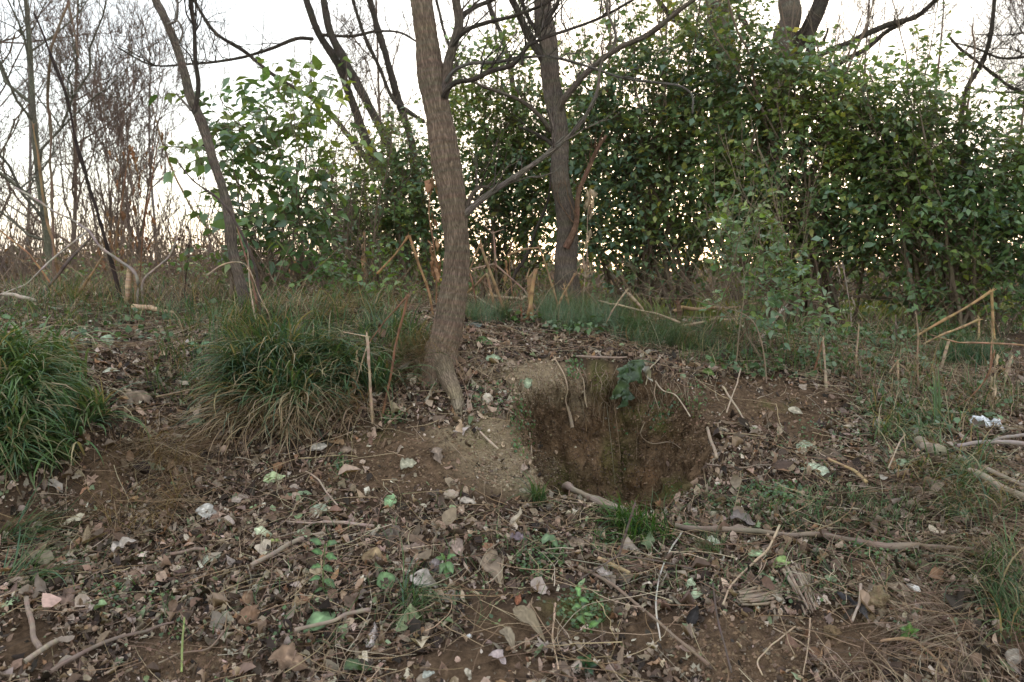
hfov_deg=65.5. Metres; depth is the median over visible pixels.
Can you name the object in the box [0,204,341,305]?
dry stems
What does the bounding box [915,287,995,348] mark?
broken cane
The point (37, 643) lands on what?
fallen stick
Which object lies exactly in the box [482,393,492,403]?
stone
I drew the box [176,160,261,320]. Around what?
dead shoot
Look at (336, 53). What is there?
tree
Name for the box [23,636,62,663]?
fallen stick
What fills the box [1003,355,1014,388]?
broken cane
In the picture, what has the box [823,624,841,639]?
earth clod
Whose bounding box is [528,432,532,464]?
hanging root
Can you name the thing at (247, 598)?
fallen leaf
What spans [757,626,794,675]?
fallen stick
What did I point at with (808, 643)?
fallen stick
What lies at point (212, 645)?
fallen stick
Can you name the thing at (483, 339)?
fallen leaf
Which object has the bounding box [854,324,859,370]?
broken cane
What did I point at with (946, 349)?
broken cane
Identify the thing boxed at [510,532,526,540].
fallen leaf
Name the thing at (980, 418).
torn paper
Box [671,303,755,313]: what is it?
fallen cane
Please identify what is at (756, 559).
fallen stick
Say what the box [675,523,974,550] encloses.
fallen branch
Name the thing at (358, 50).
bare tree
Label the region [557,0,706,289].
bare tree
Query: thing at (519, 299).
fallen cane
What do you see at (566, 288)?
broken cane
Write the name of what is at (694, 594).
fallen leaf
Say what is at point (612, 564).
fallen stick
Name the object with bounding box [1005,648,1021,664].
stone
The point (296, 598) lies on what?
fallen leaf
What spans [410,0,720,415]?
tree
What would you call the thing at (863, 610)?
bark scrap
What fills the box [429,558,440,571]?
fallen leaf
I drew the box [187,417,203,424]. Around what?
fallen leaf
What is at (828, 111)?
shrub
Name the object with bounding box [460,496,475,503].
fallen leaf
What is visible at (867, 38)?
bare tree
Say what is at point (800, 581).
wood fragment
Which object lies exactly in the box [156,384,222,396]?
fallen stick
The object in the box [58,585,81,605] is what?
fallen leaf
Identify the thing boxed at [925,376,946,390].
seedling
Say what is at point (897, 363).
broken cane
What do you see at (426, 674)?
fallen leaf
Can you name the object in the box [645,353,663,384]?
hanging root
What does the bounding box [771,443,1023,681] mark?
dead grass
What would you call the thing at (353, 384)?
withered plant
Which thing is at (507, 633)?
fallen leaf
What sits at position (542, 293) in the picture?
dry stems
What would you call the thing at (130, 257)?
bramble
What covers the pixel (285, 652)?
fallen leaf
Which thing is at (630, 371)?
leafy plant
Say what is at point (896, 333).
withered plant
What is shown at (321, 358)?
grass clump
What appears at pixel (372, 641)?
fallen leaf
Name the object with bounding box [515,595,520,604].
fallen leaf
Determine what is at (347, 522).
fallen stick
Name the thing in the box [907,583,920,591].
fallen leaf
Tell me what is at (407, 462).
fallen leaf
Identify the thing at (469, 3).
bare tree
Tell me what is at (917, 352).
broken cane
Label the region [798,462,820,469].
fallen leaf
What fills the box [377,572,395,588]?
fallen leaf
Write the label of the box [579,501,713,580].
forked twig
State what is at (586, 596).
chickweed
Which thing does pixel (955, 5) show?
bare tree
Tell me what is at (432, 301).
dead grass
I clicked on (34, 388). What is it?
grass clump
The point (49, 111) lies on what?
bare tree
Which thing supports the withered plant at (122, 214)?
on the ground at (468, 656)
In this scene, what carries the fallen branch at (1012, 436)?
on the fallen branch at (1015, 442)
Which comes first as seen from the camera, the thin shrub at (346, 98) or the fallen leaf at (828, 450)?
the fallen leaf at (828, 450)
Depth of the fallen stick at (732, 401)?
3.78 m
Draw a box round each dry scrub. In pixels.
[0,129,440,287]
[387,260,1021,312]
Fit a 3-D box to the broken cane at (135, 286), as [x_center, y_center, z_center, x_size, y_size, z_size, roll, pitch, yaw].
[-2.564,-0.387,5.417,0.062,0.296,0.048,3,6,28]
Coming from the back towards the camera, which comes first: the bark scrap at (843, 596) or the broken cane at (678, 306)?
the broken cane at (678, 306)
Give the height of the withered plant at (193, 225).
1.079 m
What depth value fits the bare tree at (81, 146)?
11.90 m
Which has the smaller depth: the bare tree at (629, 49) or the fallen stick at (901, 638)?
the fallen stick at (901, 638)
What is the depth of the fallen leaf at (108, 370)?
3.73 m
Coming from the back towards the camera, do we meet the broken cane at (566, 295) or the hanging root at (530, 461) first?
the broken cane at (566, 295)
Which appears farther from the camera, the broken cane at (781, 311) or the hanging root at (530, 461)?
the broken cane at (781, 311)
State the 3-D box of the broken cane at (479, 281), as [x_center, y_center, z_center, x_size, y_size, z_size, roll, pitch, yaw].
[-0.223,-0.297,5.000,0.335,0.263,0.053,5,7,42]
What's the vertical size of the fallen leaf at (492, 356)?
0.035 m
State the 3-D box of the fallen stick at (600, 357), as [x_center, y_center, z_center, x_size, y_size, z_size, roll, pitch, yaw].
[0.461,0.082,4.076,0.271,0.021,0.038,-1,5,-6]
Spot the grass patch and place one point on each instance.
(318, 317)
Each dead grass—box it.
[3,260,1019,397]
[9,280,430,561]
[158,376,373,467]
[371,312,484,402]
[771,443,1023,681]
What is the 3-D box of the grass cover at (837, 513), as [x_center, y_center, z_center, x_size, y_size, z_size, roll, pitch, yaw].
[0.045,0.697,3.140,3.396,0.375,1.618,-1,5,-9]
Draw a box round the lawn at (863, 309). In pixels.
[629,293,1023,320]
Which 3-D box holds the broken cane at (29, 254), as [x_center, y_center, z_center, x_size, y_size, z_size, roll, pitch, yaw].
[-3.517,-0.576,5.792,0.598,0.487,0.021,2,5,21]
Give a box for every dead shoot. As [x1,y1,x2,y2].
[152,107,221,248]
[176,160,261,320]
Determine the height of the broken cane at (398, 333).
0.570 m
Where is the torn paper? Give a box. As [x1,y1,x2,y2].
[970,415,1003,427]
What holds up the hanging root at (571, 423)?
hanging from the ground at (468, 656)
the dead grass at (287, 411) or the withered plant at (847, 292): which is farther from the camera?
the withered plant at (847, 292)
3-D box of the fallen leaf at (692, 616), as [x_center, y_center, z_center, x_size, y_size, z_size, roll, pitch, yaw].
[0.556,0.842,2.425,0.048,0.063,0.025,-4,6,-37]
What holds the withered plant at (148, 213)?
on the ground at (468, 656)
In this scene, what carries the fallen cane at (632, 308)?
on the ground at (468, 656)
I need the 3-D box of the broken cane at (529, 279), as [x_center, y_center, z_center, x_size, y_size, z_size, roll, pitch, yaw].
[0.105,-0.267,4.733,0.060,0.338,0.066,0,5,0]
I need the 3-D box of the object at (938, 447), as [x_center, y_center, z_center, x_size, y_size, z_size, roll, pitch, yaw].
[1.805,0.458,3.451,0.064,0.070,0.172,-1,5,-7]
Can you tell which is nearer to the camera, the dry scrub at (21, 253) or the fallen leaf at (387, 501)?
the fallen leaf at (387, 501)
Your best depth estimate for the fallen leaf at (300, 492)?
3.16 m
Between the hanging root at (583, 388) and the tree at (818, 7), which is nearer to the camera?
the hanging root at (583, 388)
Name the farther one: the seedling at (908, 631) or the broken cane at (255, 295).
the broken cane at (255, 295)
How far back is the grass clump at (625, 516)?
2.99 m
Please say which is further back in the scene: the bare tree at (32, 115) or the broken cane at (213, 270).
the bare tree at (32, 115)
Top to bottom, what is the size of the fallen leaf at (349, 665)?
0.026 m
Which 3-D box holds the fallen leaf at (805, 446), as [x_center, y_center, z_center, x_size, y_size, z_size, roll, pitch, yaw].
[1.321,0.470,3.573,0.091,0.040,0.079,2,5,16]
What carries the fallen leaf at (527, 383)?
on the ground at (468, 656)
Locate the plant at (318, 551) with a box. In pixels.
[309,538,336,595]
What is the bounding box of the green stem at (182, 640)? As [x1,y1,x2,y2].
[180,617,184,671]
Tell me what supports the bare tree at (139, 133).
on the ground at (468, 656)
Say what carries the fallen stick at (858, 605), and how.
on the ground at (468, 656)
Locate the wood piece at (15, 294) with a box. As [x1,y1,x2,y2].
[2,292,35,301]
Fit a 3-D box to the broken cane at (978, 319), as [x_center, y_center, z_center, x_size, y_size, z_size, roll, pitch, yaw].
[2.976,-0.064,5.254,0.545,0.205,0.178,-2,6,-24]
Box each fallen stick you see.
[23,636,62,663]
[24,596,41,648]
[50,621,173,672]
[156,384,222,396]
[158,629,226,663]
[170,547,204,554]
[249,536,303,566]
[287,520,374,527]
[294,607,370,631]
[305,471,337,505]
[479,431,498,449]
[551,602,558,668]
[576,355,626,358]
[578,565,709,665]
[597,556,630,573]
[655,531,682,640]
[706,427,717,459]
[707,463,776,467]
[712,582,731,672]
[722,386,747,424]
[722,524,780,604]
[726,368,740,412]
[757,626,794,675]
[773,627,829,675]
[803,617,810,674]
[819,522,948,557]
[827,458,867,483]
[851,583,861,621]
[879,637,947,673]
[888,435,904,468]
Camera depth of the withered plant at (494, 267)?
5.88 m
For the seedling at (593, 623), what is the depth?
2.40 m
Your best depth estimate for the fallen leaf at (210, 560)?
2.79 m
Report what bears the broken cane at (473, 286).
on the ground at (468, 656)
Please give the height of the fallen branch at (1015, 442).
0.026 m
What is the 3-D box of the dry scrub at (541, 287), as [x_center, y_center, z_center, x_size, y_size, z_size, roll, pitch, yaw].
[3.719,-0.877,11.427,10.665,0.936,5.216,0,5,0]
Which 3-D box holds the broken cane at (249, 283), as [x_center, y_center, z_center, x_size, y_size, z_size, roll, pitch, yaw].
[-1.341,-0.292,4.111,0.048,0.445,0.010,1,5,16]
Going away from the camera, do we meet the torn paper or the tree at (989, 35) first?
the torn paper
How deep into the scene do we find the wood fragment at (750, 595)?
2.52 m
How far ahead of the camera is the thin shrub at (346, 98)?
6.49 m
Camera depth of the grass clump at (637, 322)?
4.52 m
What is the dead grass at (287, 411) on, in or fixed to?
on the ground at (468, 656)
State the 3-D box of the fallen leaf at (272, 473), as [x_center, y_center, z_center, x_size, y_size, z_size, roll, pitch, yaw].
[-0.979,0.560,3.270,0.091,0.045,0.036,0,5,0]
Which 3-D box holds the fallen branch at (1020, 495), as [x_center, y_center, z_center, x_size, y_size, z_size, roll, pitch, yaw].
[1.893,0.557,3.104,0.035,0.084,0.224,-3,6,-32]
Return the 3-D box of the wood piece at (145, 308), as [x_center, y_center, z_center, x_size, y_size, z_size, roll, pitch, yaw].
[-2.316,-0.209,5.157,0.344,0.059,0.041,2,5,19]
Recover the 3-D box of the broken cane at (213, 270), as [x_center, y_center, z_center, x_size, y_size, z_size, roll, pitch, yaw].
[-1.390,-0.228,4.094,0.373,0.362,0.014,0,5,1]
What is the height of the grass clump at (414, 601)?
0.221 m
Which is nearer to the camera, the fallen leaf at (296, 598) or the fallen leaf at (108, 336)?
the fallen leaf at (296, 598)
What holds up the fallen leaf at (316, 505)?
on the leaf litter
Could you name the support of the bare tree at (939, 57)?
on the ground at (468, 656)
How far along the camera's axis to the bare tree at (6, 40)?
10.99 m
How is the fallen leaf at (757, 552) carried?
on the leaf litter
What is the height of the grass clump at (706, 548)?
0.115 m
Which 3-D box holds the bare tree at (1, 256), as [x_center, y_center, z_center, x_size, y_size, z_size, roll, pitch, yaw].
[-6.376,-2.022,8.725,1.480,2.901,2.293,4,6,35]
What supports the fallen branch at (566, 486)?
on the ground at (468, 656)
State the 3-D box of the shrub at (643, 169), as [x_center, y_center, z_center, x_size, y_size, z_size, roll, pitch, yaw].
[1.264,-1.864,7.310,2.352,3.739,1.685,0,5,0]
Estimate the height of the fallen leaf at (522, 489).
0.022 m
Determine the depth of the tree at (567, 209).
6.22 m
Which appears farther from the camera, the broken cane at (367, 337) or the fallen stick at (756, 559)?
the broken cane at (367, 337)
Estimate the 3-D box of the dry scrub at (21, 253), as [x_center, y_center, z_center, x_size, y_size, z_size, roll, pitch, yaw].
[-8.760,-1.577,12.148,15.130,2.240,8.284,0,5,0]
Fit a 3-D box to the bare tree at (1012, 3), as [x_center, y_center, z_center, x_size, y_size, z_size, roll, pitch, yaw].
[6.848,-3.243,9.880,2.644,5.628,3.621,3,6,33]
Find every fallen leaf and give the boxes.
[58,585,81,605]
[101,335,113,344]
[103,367,118,372]
[111,537,135,551]
[122,388,150,404]
[141,460,164,469]
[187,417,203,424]
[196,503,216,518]
[201,554,220,564]
[231,493,247,502]
[238,605,262,628]
[242,592,252,606]
[254,526,271,537]
[263,471,284,483]
[268,641,307,670]
[285,490,310,495]
[292,593,313,606]
[303,611,338,632]
[310,442,326,450]
[310,504,326,516]
[340,446,356,452]
[343,658,371,670]
[361,547,382,564]
[364,622,378,647]
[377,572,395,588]
[384,494,396,506]
[385,525,399,537]
[400,458,416,468]
[422,670,434,677]
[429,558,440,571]
[430,447,442,463]
[448,538,462,556]
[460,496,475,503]
[464,668,471,679]
[475,549,503,584]
[476,336,491,344]
[485,354,500,360]
[488,649,505,663]
[499,626,515,651]
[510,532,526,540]
[513,605,545,641]
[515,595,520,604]
[518,378,531,388]
[519,487,530,492]
[567,537,585,547]
[595,566,612,580]
[685,577,695,590]
[686,605,698,623]
[691,588,702,598]
[702,368,714,375]
[706,535,719,543]
[727,509,755,524]
[748,549,767,556]
[773,555,791,567]
[788,406,802,413]
[796,440,816,451]
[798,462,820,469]
[814,448,841,459]
[815,466,830,476]
[887,581,913,603]
[896,458,910,466]
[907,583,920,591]
[955,506,968,520]
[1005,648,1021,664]
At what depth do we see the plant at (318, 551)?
2.57 m
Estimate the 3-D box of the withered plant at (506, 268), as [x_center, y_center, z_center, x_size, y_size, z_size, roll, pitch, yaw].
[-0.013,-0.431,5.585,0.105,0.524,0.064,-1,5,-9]
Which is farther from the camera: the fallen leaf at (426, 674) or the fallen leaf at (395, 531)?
the fallen leaf at (395, 531)
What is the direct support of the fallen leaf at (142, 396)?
on the ground at (468, 656)
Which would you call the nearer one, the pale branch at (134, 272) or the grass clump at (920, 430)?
the grass clump at (920, 430)
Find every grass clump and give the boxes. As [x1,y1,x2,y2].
[0,306,165,498]
[0,473,100,593]
[175,303,459,431]
[339,532,471,639]
[465,290,523,323]
[503,467,564,506]
[532,283,640,332]
[576,296,705,348]
[577,490,706,547]
[665,309,740,353]
[689,521,726,555]
[826,389,1023,531]
[900,513,1023,650]
[923,323,1016,369]
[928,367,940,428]
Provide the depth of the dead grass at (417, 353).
3.90 m
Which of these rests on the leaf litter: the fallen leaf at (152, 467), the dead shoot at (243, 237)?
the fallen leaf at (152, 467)
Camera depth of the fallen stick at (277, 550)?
2.79 m
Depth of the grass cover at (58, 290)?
4.78 m
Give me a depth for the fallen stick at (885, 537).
2.87 m
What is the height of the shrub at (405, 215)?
2.282 m
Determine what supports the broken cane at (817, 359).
on the ground at (468, 656)
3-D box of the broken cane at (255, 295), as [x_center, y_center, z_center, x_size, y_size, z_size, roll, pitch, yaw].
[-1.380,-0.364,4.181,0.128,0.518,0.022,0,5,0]
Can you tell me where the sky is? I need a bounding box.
[0,0,1023,270]
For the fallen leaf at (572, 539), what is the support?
on the ground at (468, 656)
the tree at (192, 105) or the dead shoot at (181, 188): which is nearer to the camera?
the tree at (192, 105)
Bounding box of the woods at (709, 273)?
[0,232,1017,295]
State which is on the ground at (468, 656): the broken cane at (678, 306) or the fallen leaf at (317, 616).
the broken cane at (678, 306)
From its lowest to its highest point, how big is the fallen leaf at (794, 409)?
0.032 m
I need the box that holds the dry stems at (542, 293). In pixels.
[316,244,1000,347]
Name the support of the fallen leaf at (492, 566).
on the ground at (468, 656)
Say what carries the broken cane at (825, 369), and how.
on the ground at (468, 656)
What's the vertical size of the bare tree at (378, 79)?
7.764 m
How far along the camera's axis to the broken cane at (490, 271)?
4.69 m
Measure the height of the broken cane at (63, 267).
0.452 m
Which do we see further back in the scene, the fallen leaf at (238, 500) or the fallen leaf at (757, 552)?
the fallen leaf at (238, 500)
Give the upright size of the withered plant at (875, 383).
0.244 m
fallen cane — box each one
[487,294,526,300]
[598,300,679,323]
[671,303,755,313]
[679,317,734,327]
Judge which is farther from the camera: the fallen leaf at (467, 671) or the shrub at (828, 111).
the shrub at (828, 111)
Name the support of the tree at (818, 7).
on the ground at (468, 656)
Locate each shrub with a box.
[148,0,382,305]
[186,27,468,293]
[283,85,472,296]
[402,0,613,302]
[502,217,778,317]
[526,0,783,316]
[659,0,966,326]
[815,16,1023,333]
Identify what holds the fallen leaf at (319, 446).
on the ground at (468, 656)
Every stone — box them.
[409,568,437,587]
[443,489,458,499]
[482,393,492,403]
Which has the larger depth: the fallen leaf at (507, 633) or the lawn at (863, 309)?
the lawn at (863, 309)
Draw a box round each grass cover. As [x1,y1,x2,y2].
[0,263,1023,427]
[46,466,1008,648]
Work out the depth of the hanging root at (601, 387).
4.01 m
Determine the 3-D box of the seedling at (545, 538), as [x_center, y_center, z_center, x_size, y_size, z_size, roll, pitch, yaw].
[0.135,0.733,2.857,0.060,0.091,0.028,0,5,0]
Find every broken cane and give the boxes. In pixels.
[0,230,59,295]
[1,229,91,293]
[32,122,63,290]
[41,236,90,295]
[77,254,105,294]
[124,268,131,302]
[133,264,138,303]
[204,261,269,316]
[237,228,258,313]
[247,241,255,318]
[344,332,373,423]
[369,294,408,418]
[376,233,433,313]
[467,273,495,305]
[469,238,507,317]
[469,273,476,302]
[471,226,537,310]
[507,246,559,308]
[519,307,522,324]
[524,268,537,321]
[525,269,533,319]
[554,270,577,311]
[559,283,568,304]
[606,288,653,323]
[674,297,682,325]
[759,305,786,339]
[813,341,821,370]
[822,336,827,391]
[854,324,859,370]
[889,359,909,381]
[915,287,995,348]
[915,311,918,395]
[923,315,982,344]
[940,341,949,367]
[941,350,995,411]
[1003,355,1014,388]
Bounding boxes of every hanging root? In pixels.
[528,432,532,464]
[553,355,569,418]
[568,407,573,427]
[576,367,586,407]
[595,362,609,406]
[640,422,680,448]
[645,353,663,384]
[655,381,690,416]
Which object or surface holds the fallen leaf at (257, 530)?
on the ground at (468, 656)
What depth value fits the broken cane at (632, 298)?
4.88 m
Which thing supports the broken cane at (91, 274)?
on the ground at (468, 656)
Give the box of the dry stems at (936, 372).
[803,330,1020,420]
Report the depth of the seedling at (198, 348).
4.04 m
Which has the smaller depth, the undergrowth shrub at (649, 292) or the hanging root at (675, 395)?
the hanging root at (675, 395)
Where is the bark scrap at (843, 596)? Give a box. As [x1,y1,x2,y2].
[834,590,855,607]
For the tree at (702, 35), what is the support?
on the ground at (468, 656)
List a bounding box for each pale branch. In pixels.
[13,187,139,303]
[141,213,185,302]
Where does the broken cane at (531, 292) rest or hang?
on the ground at (468, 656)
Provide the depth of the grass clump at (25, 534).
2.77 m
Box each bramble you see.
[20,216,229,286]
[274,180,431,304]
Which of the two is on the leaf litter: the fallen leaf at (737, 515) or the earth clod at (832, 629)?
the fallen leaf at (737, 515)
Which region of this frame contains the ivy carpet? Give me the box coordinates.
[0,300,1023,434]
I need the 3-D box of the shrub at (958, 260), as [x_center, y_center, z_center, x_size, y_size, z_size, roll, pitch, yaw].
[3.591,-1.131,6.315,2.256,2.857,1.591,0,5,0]
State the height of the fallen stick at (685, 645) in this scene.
0.080 m
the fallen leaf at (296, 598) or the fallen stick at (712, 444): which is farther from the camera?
the fallen stick at (712, 444)
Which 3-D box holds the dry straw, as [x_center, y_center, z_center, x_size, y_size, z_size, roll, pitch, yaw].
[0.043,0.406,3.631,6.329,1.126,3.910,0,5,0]
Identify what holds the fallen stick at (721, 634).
on the ground at (468, 656)
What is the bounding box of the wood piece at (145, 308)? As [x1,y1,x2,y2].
[131,304,173,313]
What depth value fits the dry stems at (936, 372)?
4.22 m
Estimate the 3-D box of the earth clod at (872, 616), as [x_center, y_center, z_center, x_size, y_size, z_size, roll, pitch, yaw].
[1.128,0.870,2.508,0.049,0.040,0.039,-5,7,-44]
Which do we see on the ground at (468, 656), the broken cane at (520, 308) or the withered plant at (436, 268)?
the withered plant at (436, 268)
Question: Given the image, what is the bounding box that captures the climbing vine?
[875,0,981,325]
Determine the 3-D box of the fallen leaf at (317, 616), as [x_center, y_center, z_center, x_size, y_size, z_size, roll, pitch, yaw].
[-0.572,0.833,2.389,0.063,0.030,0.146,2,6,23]
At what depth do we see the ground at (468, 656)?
3.15 m
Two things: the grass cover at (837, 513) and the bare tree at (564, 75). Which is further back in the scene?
the bare tree at (564, 75)
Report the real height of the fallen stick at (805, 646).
0.067 m
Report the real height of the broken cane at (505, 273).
0.617 m
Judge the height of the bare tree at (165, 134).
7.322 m
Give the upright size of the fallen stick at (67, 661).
0.059 m
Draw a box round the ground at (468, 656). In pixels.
[0,272,1023,681]
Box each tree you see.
[0,0,141,281]
[0,0,144,268]
[0,0,156,217]
[0,0,215,268]
[0,68,46,282]
[15,0,182,276]
[30,0,185,265]
[38,0,228,261]
[43,0,256,258]
[46,0,79,284]
[84,0,434,288]
[152,0,252,310]
[244,0,407,270]
[287,0,495,280]
[304,0,437,290]
[401,0,551,295]
[409,0,575,282]
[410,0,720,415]
[442,0,695,306]
[472,0,698,295]
[493,166,554,295]
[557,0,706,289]
[622,0,827,299]
[648,0,766,299]
[754,0,955,298]
[798,0,1022,297]
[807,0,1022,278]
[916,0,1023,298]
[941,0,1023,285]
[967,0,1023,175]
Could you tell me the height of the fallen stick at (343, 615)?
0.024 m
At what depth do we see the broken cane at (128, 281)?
5.39 m
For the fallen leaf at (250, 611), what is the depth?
2.43 m
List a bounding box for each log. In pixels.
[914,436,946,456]
[985,467,1023,486]
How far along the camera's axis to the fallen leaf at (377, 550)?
2.76 m
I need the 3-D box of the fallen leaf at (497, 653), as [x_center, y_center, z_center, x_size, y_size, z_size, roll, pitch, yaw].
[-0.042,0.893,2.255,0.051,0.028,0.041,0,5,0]
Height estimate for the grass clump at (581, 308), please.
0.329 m
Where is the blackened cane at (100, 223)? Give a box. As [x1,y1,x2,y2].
[31,11,121,299]
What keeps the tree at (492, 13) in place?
on the ground at (468, 656)
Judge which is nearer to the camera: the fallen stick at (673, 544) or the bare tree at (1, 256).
the fallen stick at (673, 544)
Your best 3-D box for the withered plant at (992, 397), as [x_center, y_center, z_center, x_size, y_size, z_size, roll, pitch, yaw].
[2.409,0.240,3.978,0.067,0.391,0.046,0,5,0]
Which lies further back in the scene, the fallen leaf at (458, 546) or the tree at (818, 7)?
the tree at (818, 7)
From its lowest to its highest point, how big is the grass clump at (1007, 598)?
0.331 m
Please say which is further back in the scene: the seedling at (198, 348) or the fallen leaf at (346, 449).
the seedling at (198, 348)
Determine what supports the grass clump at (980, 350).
on the ground at (468, 656)
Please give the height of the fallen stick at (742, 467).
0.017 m
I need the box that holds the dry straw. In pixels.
[0,295,1023,681]
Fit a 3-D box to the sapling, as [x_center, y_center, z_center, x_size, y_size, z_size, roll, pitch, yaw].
[1.234,-0.516,4.390,1.160,1.436,1.015,4,6,36]
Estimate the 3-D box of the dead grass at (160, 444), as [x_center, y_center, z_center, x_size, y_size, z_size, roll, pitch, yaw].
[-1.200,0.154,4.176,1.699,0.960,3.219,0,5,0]
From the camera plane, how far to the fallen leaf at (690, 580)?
2.61 m
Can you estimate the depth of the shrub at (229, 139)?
5.38 m
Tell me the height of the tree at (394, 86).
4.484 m
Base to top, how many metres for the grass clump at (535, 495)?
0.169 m
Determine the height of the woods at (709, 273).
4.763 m
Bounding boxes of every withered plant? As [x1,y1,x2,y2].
[97,144,149,286]
[131,131,171,286]
[176,144,209,298]
[346,350,358,407]
[360,231,367,292]
[424,170,440,304]
[483,243,496,301]
[503,242,516,305]
[579,188,597,299]
[834,261,854,334]
[857,370,900,408]
[891,316,902,340]
[988,354,999,411]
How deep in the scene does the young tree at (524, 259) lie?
6.74 m
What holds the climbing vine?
on the ground at (468, 656)
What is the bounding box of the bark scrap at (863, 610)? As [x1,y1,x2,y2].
[854,601,868,618]
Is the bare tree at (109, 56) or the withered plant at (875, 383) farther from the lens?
the bare tree at (109, 56)
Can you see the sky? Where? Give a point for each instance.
(297, 11)
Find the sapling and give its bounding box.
[619,112,852,382]
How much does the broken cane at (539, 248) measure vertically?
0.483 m
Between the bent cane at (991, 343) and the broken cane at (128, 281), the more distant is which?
the broken cane at (128, 281)
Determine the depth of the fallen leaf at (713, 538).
2.87 m
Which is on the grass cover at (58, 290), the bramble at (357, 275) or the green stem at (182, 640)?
the bramble at (357, 275)
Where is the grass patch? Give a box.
[142,276,434,360]
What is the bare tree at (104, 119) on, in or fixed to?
on the ground at (468, 656)
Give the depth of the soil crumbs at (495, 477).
3.69 m
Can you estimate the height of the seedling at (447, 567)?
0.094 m
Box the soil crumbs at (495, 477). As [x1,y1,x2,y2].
[465,360,587,491]
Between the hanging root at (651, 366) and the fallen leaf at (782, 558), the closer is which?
the fallen leaf at (782, 558)
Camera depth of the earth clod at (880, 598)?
2.52 m
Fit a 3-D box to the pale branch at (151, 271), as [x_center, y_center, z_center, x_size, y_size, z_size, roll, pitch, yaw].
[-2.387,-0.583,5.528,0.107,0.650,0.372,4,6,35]
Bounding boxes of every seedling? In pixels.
[188,341,209,356]
[435,553,455,579]
[541,532,557,549]
[572,584,598,632]
[575,654,597,674]
[900,622,919,637]
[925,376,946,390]
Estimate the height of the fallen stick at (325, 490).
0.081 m
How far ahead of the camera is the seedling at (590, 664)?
2.22 m
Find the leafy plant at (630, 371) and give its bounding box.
[610,360,655,407]
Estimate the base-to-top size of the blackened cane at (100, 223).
1.888 m
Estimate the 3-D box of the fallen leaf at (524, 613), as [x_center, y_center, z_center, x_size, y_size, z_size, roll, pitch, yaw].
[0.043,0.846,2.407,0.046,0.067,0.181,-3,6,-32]
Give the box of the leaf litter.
[0,299,1023,681]
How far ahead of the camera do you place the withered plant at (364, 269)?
5.28 m
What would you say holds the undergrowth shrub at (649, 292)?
on the ground at (468, 656)
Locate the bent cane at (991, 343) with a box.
[930,334,1023,376]
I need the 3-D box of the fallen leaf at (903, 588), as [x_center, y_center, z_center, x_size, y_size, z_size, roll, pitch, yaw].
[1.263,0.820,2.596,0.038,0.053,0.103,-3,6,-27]
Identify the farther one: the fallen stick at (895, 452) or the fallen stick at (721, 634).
the fallen stick at (895, 452)
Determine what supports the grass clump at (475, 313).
on the ground at (468, 656)
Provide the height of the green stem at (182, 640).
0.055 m
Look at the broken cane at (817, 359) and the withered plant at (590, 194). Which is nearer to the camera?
the broken cane at (817, 359)
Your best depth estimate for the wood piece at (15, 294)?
5.12 m
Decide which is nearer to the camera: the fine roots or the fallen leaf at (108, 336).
the fine roots
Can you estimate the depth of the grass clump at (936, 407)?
3.74 m
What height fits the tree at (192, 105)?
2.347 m
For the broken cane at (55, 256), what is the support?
on the ground at (468, 656)
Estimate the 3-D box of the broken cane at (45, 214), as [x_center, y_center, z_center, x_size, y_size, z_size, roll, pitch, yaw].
[-3.539,-1.028,6.048,0.362,1.296,0.057,4,6,38]
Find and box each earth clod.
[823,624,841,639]
[861,613,876,622]
[868,585,890,608]
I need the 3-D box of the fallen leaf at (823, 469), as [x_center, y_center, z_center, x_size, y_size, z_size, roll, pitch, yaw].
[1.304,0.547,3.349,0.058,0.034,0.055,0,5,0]
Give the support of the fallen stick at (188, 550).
on the ground at (468, 656)
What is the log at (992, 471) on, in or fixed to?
on the ground at (468, 656)
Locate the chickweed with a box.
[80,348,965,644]
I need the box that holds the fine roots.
[519,365,695,425]
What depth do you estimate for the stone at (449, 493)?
3.12 m
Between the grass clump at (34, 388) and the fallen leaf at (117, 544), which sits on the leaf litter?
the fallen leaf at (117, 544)
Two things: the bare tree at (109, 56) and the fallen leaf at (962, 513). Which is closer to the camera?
the fallen leaf at (962, 513)
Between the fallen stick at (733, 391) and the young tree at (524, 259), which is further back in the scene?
the young tree at (524, 259)
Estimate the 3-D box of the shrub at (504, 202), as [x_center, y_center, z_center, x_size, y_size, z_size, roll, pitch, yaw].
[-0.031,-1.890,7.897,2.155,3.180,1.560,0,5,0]
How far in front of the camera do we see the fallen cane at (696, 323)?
4.96 m
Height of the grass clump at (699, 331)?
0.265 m
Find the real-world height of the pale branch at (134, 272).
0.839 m
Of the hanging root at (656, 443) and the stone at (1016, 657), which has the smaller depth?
the stone at (1016, 657)
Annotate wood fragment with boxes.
[737,582,782,605]
[782,562,818,614]
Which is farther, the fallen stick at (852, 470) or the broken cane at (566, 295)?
the broken cane at (566, 295)
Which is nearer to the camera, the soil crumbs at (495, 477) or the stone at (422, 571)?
the stone at (422, 571)
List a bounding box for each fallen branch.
[561,481,626,512]
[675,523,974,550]
[955,440,1023,446]
[967,468,1023,499]
[993,433,1023,440]

